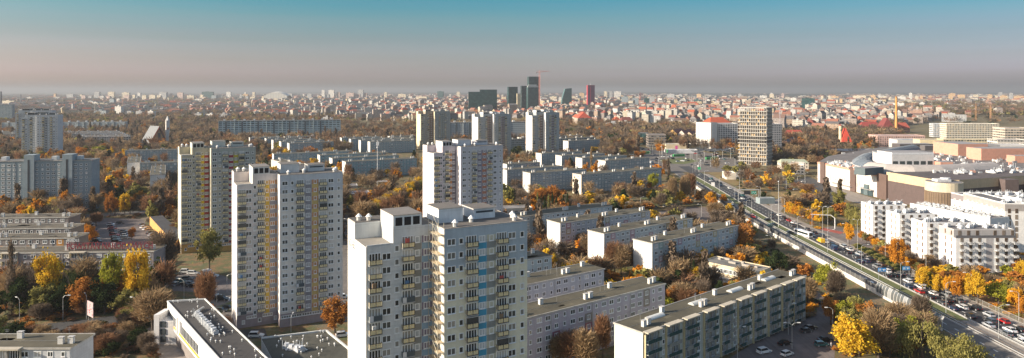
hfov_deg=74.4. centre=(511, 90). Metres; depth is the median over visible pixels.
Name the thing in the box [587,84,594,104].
office tower
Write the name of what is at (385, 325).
window
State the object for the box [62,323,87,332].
tree
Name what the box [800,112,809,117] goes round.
town house
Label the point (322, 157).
housing slab
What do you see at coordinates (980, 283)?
tree
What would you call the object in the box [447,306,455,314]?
window
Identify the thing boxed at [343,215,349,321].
street
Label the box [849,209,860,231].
tree
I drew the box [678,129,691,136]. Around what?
gabled house
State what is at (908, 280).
car
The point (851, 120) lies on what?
town house
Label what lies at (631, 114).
town house
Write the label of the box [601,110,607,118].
town house
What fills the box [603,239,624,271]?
tree
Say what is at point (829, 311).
tree
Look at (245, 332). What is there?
yard
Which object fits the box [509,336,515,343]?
window
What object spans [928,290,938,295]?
car
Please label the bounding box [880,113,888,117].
town house
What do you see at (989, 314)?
car
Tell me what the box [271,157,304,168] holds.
housing slab
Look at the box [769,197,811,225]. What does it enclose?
path
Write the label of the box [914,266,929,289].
tree
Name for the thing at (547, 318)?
window
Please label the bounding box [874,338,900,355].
tree
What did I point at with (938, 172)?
shopping mall
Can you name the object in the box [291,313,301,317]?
window
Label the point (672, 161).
roundabout grass
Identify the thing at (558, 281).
housing slab
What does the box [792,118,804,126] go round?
town house
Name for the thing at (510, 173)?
housing slab
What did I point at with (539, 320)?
window
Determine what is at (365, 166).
housing slab
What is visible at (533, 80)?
office tower
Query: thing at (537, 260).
housing slab
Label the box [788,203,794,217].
tree
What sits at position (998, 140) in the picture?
office building
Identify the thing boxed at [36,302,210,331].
street
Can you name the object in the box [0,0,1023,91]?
sky
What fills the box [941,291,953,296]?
car
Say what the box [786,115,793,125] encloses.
town house
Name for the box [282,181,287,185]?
window
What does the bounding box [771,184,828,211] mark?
meadow
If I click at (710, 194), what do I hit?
tree
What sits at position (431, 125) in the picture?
window
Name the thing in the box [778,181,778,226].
flagpole
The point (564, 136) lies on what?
housing slab
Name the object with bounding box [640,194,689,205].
lawn
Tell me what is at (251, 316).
window
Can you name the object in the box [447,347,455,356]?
window
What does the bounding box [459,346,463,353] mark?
window
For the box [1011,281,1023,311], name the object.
tree
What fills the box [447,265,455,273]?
window
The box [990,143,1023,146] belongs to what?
warehouse
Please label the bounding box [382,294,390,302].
window
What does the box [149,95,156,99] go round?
apartment slab
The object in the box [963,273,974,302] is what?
tree
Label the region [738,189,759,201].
sign gantry
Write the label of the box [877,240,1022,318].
verge
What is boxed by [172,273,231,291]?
car park
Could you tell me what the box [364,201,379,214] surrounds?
tree
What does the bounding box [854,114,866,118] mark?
town house
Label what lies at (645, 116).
town house
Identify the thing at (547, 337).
window
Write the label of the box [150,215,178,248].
garage building
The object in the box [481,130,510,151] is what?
window
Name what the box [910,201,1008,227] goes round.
apartment house
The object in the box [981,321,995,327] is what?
car
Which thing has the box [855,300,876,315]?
tree
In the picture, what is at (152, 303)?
tree
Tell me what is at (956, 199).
apartment house
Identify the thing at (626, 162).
housing slab
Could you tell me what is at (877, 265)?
car
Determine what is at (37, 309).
tree
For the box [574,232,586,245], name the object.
tree
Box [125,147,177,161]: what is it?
housing slab
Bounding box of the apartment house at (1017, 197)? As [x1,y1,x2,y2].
[1003,192,1023,202]
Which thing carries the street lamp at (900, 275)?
on the median grass at (897, 286)
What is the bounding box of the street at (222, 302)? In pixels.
[211,292,239,329]
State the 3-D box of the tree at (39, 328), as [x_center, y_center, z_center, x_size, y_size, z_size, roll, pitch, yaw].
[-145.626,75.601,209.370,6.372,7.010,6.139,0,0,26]
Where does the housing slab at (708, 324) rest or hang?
on the ground at (220, 264)
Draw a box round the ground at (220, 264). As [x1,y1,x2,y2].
[0,92,1023,357]
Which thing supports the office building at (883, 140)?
on the ground at (220, 264)
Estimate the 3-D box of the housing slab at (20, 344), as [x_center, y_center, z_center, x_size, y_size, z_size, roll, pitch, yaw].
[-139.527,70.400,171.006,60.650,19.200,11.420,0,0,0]
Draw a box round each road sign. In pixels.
[878,268,886,271]
[902,266,909,269]
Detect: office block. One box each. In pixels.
[696,122,716,149]
[717,123,737,148]
[929,123,939,136]
[940,123,998,138]
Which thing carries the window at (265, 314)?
in the tower block at (287, 239)
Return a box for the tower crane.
[968,102,978,121]
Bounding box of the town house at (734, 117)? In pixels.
[730,115,739,120]
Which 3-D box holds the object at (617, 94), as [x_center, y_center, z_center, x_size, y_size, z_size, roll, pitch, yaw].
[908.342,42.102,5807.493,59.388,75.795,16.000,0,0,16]
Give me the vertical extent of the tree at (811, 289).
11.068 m
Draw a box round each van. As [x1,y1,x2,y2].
[198,269,211,274]
[817,237,824,242]
[829,244,837,249]
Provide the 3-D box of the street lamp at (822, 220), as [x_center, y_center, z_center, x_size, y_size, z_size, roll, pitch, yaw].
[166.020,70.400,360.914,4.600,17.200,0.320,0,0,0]
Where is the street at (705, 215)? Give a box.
[659,207,711,221]
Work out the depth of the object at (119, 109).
2046.00 m
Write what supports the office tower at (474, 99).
on the ground at (220, 264)
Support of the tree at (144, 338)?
on the ground at (220, 264)
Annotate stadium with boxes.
[263,92,291,99]
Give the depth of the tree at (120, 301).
236.21 m
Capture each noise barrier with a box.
[695,183,876,293]
[876,282,943,330]
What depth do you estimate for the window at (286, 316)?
225.58 m
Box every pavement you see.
[705,174,1023,325]
[816,176,880,203]
[953,320,1023,356]
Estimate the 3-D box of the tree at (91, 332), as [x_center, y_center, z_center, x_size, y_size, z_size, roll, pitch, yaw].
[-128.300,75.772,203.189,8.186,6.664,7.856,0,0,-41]
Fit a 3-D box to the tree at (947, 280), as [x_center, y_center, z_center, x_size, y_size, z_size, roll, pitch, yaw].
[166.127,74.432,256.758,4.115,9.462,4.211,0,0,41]
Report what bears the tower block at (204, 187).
on the ground at (220, 264)
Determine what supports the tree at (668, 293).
on the ground at (220, 264)
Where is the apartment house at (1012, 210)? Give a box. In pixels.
[963,193,1023,251]
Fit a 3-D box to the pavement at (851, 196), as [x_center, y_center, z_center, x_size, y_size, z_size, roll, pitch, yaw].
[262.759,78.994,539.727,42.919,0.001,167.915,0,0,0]
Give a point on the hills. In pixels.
(733, 94)
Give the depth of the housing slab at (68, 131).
1054.89 m
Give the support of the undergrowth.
on the ground at (220, 264)
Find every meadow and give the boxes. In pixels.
[708,172,766,190]
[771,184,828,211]
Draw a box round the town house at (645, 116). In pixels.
[642,113,650,122]
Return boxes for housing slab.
[0,209,80,223]
[0,219,84,232]
[0,228,89,246]
[0,243,166,275]
[0,329,94,357]
[3,133,14,136]
[65,130,118,132]
[70,131,121,133]
[71,132,123,137]
[75,133,124,136]
[81,134,128,136]
[83,135,132,144]
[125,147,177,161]
[127,155,140,176]
[140,160,177,173]
[150,164,165,190]
[249,135,279,147]
[265,136,302,148]
[271,137,314,150]
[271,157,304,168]
[272,149,351,162]
[279,138,323,148]
[283,135,314,137]
[287,140,333,151]
[317,150,387,163]
[329,153,398,166]
[340,135,379,141]
[342,156,416,177]
[349,136,413,150]
[359,137,414,151]
[368,139,415,152]
[388,134,414,137]
[503,160,539,167]
[503,163,562,187]
[508,202,612,244]
[511,137,524,149]
[522,166,586,191]
[527,248,552,272]
[527,261,604,302]
[527,276,665,357]
[536,149,584,164]
[547,207,650,254]
[556,151,604,168]
[559,134,581,137]
[559,136,594,148]
[563,138,599,151]
[572,165,660,194]
[575,153,626,170]
[587,214,692,266]
[598,155,649,170]
[613,269,806,357]
[632,220,738,276]
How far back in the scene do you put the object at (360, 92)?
6191.29 m
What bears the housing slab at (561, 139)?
on the ground at (220, 264)
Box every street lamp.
[737,326,745,357]
[818,206,826,237]
[857,219,859,250]
[900,261,908,289]
[998,304,1008,338]
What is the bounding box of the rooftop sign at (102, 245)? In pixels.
[67,239,153,250]
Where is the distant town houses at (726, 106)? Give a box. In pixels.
[2,93,1023,121]
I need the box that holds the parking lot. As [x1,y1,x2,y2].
[730,291,835,357]
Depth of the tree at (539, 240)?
334.50 m
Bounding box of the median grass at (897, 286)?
[691,174,967,319]
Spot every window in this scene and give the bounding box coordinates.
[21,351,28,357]
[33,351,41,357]
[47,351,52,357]
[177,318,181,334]
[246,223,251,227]
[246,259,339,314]
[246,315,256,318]
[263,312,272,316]
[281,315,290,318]
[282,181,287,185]
[282,198,287,202]
[282,223,287,227]
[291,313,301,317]
[302,311,311,315]
[312,310,321,314]
[328,227,333,231]
[372,143,413,151]
[382,252,390,260]
[382,266,391,274]
[382,280,390,288]
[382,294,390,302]
[382,307,391,315]
[382,321,391,329]
[382,335,390,343]
[382,348,391,357]
[394,272,399,279]
[394,286,399,293]
[394,313,399,320]
[394,327,399,334]
[424,125,449,143]
[447,238,455,246]
[447,252,455,259]
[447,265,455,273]
[447,279,455,287]
[447,293,455,301]
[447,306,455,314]
[447,320,455,328]
[447,334,455,342]
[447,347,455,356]
[450,198,500,210]
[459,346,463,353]
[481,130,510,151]
[508,231,515,238]
[508,244,515,252]
[508,257,515,265]
[508,270,515,278]
[508,284,515,291]
[508,297,515,304]
[508,310,515,317]
[508,323,515,330]
[508,349,515,356]
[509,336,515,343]
[535,130,558,151]
[536,317,541,323]
[536,327,541,333]
[545,315,550,321]
[545,325,550,331]
[545,334,550,340]
[571,144,598,150]
[578,180,659,191]
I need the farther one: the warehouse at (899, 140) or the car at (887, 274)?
the warehouse at (899, 140)
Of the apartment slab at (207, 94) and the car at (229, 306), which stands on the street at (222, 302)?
the car at (229, 306)
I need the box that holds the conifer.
[715,280,723,288]
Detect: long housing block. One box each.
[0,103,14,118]
[0,153,99,210]
[2,120,127,129]
[218,118,340,136]
[450,120,525,136]
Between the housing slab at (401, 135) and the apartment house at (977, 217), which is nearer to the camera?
the apartment house at (977, 217)
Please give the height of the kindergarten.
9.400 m
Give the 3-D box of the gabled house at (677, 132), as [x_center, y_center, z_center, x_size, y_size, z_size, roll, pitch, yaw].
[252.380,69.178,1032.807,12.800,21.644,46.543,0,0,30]
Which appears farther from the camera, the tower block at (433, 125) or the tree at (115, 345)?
the tower block at (433, 125)
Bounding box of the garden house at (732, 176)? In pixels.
[722,171,735,179]
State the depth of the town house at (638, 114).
1569.73 m
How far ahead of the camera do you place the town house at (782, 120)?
1215.52 m
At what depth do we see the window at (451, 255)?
138.06 m
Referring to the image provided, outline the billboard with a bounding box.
[87,300,92,321]
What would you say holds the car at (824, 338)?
on the parking lot
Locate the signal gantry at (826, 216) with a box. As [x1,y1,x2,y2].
[811,214,834,228]
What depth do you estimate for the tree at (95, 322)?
218.72 m
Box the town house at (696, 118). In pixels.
[690,115,699,121]
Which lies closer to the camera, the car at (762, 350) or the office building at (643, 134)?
the car at (762, 350)
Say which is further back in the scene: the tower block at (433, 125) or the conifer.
the tower block at (433, 125)
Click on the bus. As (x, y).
(805, 233)
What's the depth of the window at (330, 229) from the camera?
232.57 m
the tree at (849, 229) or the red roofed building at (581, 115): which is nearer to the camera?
the tree at (849, 229)
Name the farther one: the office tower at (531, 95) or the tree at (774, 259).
the office tower at (531, 95)
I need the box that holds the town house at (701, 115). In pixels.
[697,112,705,118]
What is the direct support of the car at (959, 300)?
on the road at (980, 315)
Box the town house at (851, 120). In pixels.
[844,117,856,123]
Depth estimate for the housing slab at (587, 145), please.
865.92 m
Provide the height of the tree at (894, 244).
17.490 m
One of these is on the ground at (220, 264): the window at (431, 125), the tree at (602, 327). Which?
the tree at (602, 327)
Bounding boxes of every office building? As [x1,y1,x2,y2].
[638,132,647,144]
[646,133,665,147]
[868,134,924,146]
[987,138,1023,143]
[993,127,1023,138]
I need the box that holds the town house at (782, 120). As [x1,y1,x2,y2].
[773,114,786,127]
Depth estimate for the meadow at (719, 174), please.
586.78 m
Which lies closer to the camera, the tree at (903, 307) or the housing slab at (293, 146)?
the tree at (903, 307)
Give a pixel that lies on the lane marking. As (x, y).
(876, 281)
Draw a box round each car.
[91,238,102,241]
[179,268,188,273]
[179,282,189,285]
[181,275,193,279]
[187,270,198,274]
[215,295,228,300]
[215,307,227,311]
[222,304,231,309]
[248,331,264,337]
[335,330,347,337]
[756,346,771,354]
[777,339,792,345]
[780,349,793,356]
[799,327,812,332]
[802,324,817,329]
[813,340,828,346]
[817,336,833,341]
[862,258,870,262]
[872,263,881,267]
[882,273,891,276]
[891,272,899,276]
[903,278,912,282]
[903,283,913,287]
[913,288,924,293]
[914,284,925,288]
[925,294,935,298]
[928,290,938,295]
[936,299,948,304]
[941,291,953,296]
[941,297,953,302]
[948,305,959,310]
[953,297,965,302]
[956,304,968,309]
[963,313,977,318]
[969,304,982,310]
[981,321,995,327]
[982,311,995,316]
[982,317,996,323]
[997,318,1010,323]
[999,330,1013,336]
[1002,326,1017,332]
[1013,338,1023,344]
[1014,326,1023,331]
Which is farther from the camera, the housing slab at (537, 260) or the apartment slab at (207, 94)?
the apartment slab at (207, 94)
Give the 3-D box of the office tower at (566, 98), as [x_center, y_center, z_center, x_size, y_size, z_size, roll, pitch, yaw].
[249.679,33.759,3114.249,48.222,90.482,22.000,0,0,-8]
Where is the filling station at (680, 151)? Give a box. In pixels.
[664,149,696,152]
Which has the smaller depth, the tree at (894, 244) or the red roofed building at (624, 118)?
the tree at (894, 244)
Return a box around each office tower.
[468,92,480,108]
[479,90,496,108]
[507,87,517,105]
[517,94,519,106]
[520,86,526,108]
[526,85,537,109]
[527,77,539,105]
[561,88,571,103]
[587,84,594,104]
[738,107,772,165]
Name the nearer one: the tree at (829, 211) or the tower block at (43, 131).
the tree at (829, 211)
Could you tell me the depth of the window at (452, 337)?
138.06 m
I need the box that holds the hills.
[4,92,1023,96]
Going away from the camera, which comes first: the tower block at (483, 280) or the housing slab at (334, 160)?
the tower block at (483, 280)
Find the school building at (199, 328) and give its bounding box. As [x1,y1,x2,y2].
[154,298,267,357]
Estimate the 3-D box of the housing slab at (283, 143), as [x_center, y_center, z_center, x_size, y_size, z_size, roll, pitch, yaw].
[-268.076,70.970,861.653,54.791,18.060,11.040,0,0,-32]
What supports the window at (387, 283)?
in the tower block at (483, 280)
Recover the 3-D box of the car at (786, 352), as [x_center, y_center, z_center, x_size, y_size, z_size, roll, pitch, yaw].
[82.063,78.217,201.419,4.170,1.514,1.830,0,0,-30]
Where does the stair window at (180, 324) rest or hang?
in the school building at (199, 328)
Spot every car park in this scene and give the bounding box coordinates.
[84,218,152,244]
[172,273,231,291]
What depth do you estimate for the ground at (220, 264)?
325.40 m
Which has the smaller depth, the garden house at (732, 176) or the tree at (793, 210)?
the tree at (793, 210)
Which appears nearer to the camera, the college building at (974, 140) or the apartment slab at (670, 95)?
the college building at (974, 140)
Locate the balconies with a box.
[428,214,443,357]
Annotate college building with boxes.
[913,139,943,143]
[937,138,986,142]
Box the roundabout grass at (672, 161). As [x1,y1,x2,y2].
[661,158,697,163]
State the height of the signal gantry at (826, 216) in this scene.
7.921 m
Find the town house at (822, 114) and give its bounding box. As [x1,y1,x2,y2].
[817,111,825,118]
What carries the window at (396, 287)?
in the tower block at (483, 280)
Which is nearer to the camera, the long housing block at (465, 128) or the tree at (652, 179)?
the tree at (652, 179)
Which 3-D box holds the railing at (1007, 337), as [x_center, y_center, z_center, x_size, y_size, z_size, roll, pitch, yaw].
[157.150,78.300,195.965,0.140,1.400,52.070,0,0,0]
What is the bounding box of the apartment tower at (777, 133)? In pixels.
[772,123,781,147]
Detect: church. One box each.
[141,113,169,142]
[839,124,851,141]
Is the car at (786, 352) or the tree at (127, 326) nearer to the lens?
the car at (786, 352)
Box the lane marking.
[748,213,1021,357]
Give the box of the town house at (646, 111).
[641,110,651,113]
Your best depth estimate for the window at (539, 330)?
191.77 m
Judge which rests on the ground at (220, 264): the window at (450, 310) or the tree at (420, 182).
the tree at (420, 182)
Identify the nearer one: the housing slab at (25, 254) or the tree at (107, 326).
the tree at (107, 326)
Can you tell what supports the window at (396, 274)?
in the tower block at (483, 280)
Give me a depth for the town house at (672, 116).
1566.50 m
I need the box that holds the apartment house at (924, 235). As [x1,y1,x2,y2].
[911,215,975,262]
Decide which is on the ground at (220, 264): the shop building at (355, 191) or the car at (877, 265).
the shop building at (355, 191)
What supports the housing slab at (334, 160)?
on the ground at (220, 264)
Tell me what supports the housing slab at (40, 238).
on the ground at (220, 264)
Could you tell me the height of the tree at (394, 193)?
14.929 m
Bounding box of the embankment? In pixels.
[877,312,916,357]
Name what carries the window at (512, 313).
in the tower block at (483, 280)
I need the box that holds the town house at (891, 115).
[888,113,894,120]
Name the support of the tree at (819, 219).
on the ground at (220, 264)
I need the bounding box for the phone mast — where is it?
[376,140,378,184]
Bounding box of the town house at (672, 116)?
[668,115,677,119]
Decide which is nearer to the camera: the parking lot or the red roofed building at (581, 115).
the parking lot
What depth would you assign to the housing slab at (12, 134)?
992.64 m
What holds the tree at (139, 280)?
on the ground at (220, 264)
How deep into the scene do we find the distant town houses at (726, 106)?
2711.85 m
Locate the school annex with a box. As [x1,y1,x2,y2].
[261,330,347,357]
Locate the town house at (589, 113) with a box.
[586,110,592,119]
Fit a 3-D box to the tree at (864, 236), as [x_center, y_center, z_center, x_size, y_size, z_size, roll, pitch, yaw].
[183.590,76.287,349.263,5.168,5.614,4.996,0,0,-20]
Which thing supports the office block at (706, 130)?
on the ground at (220, 264)
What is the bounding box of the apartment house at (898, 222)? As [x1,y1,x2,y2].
[886,207,937,250]
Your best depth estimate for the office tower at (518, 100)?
2524.17 m
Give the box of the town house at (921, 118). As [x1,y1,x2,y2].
[914,116,922,122]
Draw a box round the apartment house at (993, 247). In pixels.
[939,221,1018,272]
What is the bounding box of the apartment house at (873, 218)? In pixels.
[861,198,907,239]
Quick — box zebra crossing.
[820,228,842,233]
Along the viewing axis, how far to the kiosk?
470.98 m
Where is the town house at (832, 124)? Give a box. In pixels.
[825,121,840,128]
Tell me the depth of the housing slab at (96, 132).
1029.10 m
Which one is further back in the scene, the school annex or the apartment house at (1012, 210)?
the apartment house at (1012, 210)
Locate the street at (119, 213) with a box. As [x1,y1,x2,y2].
[85,209,175,216]
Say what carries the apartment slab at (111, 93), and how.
on the ground at (220, 264)
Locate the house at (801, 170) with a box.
[790,162,804,174]
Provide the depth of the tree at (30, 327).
214.56 m
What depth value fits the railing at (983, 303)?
246.03 m
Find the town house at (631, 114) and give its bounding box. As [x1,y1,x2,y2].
[627,111,635,119]
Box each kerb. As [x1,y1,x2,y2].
[699,178,988,329]
[699,182,1023,357]
[714,179,1016,325]
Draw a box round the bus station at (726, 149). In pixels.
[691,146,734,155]
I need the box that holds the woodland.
[0,93,1023,293]
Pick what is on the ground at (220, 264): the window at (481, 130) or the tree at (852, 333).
the tree at (852, 333)
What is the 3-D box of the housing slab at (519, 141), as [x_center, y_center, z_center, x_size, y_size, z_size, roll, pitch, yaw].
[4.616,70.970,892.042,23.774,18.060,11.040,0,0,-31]
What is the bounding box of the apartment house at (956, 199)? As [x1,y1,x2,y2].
[951,190,1022,207]
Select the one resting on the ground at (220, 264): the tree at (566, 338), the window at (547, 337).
the tree at (566, 338)
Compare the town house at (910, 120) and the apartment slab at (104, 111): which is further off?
the apartment slab at (104, 111)
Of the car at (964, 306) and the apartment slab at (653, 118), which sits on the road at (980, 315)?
the car at (964, 306)
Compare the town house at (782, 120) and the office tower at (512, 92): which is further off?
the office tower at (512, 92)
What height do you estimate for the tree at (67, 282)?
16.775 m
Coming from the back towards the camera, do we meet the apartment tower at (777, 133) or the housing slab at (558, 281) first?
the apartment tower at (777, 133)
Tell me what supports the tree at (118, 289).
on the ground at (220, 264)
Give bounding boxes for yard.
[145,327,185,357]
[239,329,266,338]
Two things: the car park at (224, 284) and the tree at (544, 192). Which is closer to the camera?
the car park at (224, 284)
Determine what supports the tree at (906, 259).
on the ground at (220, 264)
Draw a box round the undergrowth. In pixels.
[0,159,1023,357]
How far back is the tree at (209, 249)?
291.47 m
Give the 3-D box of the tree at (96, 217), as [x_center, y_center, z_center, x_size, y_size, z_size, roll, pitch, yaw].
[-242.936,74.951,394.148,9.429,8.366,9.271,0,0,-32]
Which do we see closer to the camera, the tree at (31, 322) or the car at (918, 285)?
the tree at (31, 322)
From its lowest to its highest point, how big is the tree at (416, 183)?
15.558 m
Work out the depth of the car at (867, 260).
309.04 m
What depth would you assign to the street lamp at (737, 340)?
198.18 m
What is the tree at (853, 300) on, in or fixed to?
on the ground at (220, 264)
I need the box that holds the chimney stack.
[895,96,897,127]
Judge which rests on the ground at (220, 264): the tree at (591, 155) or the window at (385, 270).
the tree at (591, 155)
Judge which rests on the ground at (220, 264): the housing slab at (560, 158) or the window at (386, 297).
the housing slab at (560, 158)
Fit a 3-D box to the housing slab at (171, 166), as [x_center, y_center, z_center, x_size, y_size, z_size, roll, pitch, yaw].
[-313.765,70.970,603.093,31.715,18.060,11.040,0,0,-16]
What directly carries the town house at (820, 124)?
on the ground at (220, 264)
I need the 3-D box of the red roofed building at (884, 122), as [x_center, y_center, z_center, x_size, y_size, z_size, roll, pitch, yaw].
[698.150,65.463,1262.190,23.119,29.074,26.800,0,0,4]
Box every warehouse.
[663,143,703,149]
[889,138,912,146]
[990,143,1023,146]
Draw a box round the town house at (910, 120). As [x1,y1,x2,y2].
[905,117,913,123]
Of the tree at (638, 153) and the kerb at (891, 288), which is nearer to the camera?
the kerb at (891, 288)
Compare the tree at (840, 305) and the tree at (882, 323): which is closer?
the tree at (882, 323)
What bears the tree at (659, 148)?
on the ground at (220, 264)
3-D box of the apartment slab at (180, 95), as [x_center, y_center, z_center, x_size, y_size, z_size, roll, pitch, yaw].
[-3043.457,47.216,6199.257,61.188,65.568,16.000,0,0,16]
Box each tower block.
[15,108,55,139]
[21,112,62,153]
[178,140,255,253]
[232,161,342,328]
[348,202,526,357]
[416,109,449,148]
[423,138,502,216]
[472,111,510,155]
[526,109,558,152]
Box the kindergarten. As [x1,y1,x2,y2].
[707,256,770,283]
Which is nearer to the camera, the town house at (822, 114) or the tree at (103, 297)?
the tree at (103, 297)
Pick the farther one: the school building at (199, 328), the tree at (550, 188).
the tree at (550, 188)
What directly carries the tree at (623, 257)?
on the ground at (220, 264)
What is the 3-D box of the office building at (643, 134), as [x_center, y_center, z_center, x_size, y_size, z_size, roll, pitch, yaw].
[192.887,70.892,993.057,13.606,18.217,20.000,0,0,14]
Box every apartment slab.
[67,94,74,97]
[95,109,109,113]
[108,91,114,97]
[147,110,155,117]
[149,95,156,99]
[177,92,183,98]
[187,95,194,99]
[202,91,213,97]
[346,92,354,97]
[650,114,660,122]
[667,94,674,97]
[802,97,814,108]
[942,113,966,121]
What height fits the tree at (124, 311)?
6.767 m
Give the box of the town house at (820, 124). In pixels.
[812,123,825,127]
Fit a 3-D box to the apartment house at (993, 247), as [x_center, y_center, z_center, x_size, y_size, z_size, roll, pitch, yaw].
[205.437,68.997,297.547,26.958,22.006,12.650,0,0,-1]
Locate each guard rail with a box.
[698,177,1023,346]
[728,199,1023,355]
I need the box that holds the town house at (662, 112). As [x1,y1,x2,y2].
[659,110,664,117]
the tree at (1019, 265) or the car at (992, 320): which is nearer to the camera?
the car at (992, 320)
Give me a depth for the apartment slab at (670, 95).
6178.55 m
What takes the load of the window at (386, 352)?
in the tower block at (483, 280)
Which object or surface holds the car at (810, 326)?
on the parking lot
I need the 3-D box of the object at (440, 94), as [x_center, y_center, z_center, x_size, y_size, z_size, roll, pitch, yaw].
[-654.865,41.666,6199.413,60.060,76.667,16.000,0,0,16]
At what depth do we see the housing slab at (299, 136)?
938.21 m
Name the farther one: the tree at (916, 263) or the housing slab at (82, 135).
the housing slab at (82, 135)
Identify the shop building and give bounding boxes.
[343,183,356,187]
[349,190,369,197]
[373,179,388,185]
[503,205,531,212]
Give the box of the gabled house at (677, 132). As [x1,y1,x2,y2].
[670,128,682,136]
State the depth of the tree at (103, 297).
235.93 m
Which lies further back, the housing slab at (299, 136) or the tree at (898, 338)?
the housing slab at (299, 136)
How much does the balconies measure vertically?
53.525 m
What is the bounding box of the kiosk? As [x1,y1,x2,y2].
[756,197,774,203]
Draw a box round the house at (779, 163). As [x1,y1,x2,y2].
[777,159,808,168]
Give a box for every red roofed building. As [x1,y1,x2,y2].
[574,112,590,124]
[618,117,632,120]
[703,117,730,122]
[860,122,877,128]
[877,118,893,128]
[898,122,909,132]
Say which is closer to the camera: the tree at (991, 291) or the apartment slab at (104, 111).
the tree at (991, 291)
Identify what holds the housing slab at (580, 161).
on the ground at (220, 264)
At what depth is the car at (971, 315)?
234.02 m
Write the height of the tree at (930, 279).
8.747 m
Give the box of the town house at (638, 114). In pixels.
[636,111,641,117]
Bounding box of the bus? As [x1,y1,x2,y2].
[794,228,812,237]
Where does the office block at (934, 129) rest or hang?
on the ground at (220, 264)
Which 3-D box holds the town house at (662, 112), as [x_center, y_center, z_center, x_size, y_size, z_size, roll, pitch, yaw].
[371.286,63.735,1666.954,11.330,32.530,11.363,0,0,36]
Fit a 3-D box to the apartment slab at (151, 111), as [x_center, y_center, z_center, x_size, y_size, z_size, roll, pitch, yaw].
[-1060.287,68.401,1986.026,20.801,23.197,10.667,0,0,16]
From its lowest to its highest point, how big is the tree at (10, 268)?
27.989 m
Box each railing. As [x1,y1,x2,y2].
[901,264,1023,323]
[947,313,1022,355]
[990,327,1023,347]
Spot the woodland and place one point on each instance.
(623, 137)
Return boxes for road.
[636,150,747,171]
[665,166,1022,357]
[679,166,1023,344]
[810,226,879,249]
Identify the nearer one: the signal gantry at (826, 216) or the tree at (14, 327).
the tree at (14, 327)
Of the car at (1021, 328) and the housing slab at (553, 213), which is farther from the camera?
the housing slab at (553, 213)
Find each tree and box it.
[0,264,27,295]
[0,289,8,311]
[0,315,7,326]
[0,320,31,332]
[3,276,31,314]
[4,238,16,313]
[9,303,30,314]
[19,320,35,326]
[20,265,43,280]
[24,273,48,297]
[24,324,42,332]
[26,279,58,307]
[26,302,52,320]
[30,247,65,295]
[31,323,51,332]
[41,329,61,332]
[45,286,71,312]
[52,268,86,313]
[58,272,66,288]
[60,189,68,200]
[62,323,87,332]
[65,275,98,314]
[72,303,85,315]
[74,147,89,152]
[76,323,93,332]
[78,330,97,344]
[81,319,103,326]
[82,296,97,308]
[84,224,99,244]
[85,324,105,335]
[87,280,119,314]
[88,211,102,225]
[93,331,120,350]
[97,250,123,309]
[101,270,123,307]
[102,323,113,330]
[102,340,121,355]
[103,190,117,211]
[106,287,139,308]
[108,329,128,341]
[110,197,120,210]
[113,306,131,318]
[115,307,133,325]
[115,312,131,323]
[116,320,136,334]
[118,192,131,213]
[121,244,151,292]
[125,285,180,330]
[127,227,135,239]
[127,329,149,342]
[131,311,145,326]
[136,331,156,347]
[138,278,163,296]
[139,342,159,353]
[144,228,181,263]
[192,227,223,268]
[192,268,219,301]
[320,293,347,333]
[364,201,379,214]
[374,196,388,201]
[381,189,398,198]
[393,185,407,190]
[402,181,415,190]
[404,178,420,190]
[409,178,422,191]
[534,188,545,201]
[534,238,542,244]
[540,188,549,200]
[545,185,555,201]
[547,332,568,357]
[550,185,560,198]
[556,327,583,357]
[570,326,601,357]
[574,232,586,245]
[589,148,592,170]
[592,314,613,357]
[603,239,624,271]
[610,245,631,276]
[634,151,646,156]
[646,173,658,189]
[655,143,665,151]
[665,296,673,304]
[666,284,678,301]
[667,176,677,200]
[667,280,696,300]
[674,287,697,300]
[678,174,691,195]
[685,173,696,198]
[691,266,699,276]
[695,281,709,291]
[705,191,715,202]
[705,202,726,212]
[719,194,727,201]
[725,203,733,210]
[736,223,754,244]
[762,249,789,269]
[783,202,792,216]
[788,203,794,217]
[790,205,797,217]
[794,205,801,218]
[805,276,818,302]
[812,210,818,224]
[813,259,839,294]
[815,211,824,225]
[821,295,838,324]
[823,208,838,224]
[825,269,847,292]
[829,312,880,357]
[830,189,846,203]
[831,290,853,301]
[835,293,847,302]
[835,300,853,318]
[837,306,863,323]
[842,203,858,222]
[843,222,854,245]
[845,295,865,310]
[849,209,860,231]
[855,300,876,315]
[858,230,867,240]
[859,302,900,357]
[862,233,869,242]
[865,235,874,242]
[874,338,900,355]
[878,300,918,314]
[883,329,902,357]
[887,233,905,271]
[891,312,908,323]
[894,264,904,270]
[894,312,918,333]
[897,317,948,357]
[905,256,912,265]
[905,308,940,328]
[908,259,916,270]
[908,292,933,315]
[912,262,919,270]
[912,339,928,351]
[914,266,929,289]
[916,264,924,269]
[926,272,933,290]
[929,332,994,357]
[931,273,943,290]
[937,271,946,291]
[943,274,951,296]
[950,275,961,298]
[958,277,965,293]
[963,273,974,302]
[970,270,987,303]
[983,280,1009,303]
[995,277,1017,303]
[1006,287,1023,310]
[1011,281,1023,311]
[1013,260,1023,277]
[1015,294,1023,317]
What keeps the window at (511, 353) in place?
in the tower block at (483, 280)
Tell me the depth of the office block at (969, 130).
1058.49 m
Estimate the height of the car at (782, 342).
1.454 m

